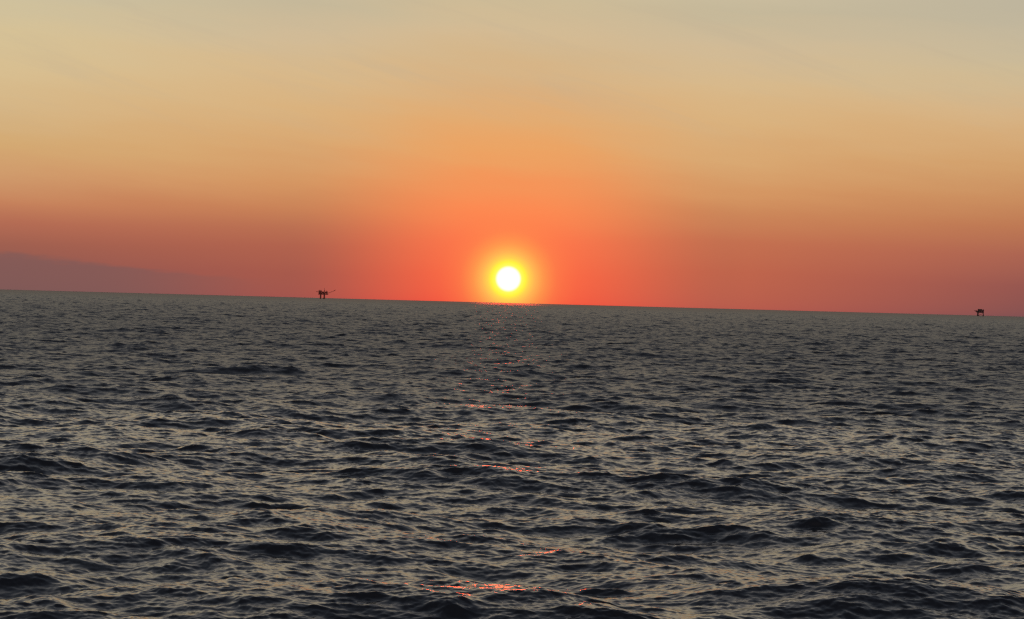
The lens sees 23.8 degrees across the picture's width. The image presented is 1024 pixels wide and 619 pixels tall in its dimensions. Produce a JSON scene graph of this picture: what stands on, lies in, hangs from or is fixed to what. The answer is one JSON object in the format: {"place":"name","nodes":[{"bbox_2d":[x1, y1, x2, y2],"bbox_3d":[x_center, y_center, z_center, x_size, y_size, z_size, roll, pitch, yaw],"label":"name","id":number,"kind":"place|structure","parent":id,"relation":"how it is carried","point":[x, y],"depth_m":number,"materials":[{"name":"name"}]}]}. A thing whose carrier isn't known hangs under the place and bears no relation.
{"place":"outdoors","nodes":[
{"label":"outdoors","id":0,"kind":"place"},
{"bbox_2d":[0,289,1023,618],"bbox_3d":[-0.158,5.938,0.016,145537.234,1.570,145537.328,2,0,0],"label":"sea","id":1,"kind":"structure","parent":0,"point":[220,457],"depth_m":92.11,"materials":[{"name":"grey liquid"}]},
{"bbox_2d":[316,288,335,298],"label":"offshore platform","id":2,"kind":"structure","parent":1,"relation":"in","point":[322,293],"depth_m":12068.83,"materials":[{"name":"black metal"}]},
{"bbox_2d":[974,309,983,315],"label":"offshore platform","id":3,"kind":"structure","parent":1,"relation":"in","point":[980,311],"depth_m":14670.23,"materials":[{"name":"metal"}]},
{"bbox_2d":[0,0,1023,316],"label":"sky","id":4,"kind":"structure","parent":0,"point":[867,156],"materials":[{"name":"orange"}]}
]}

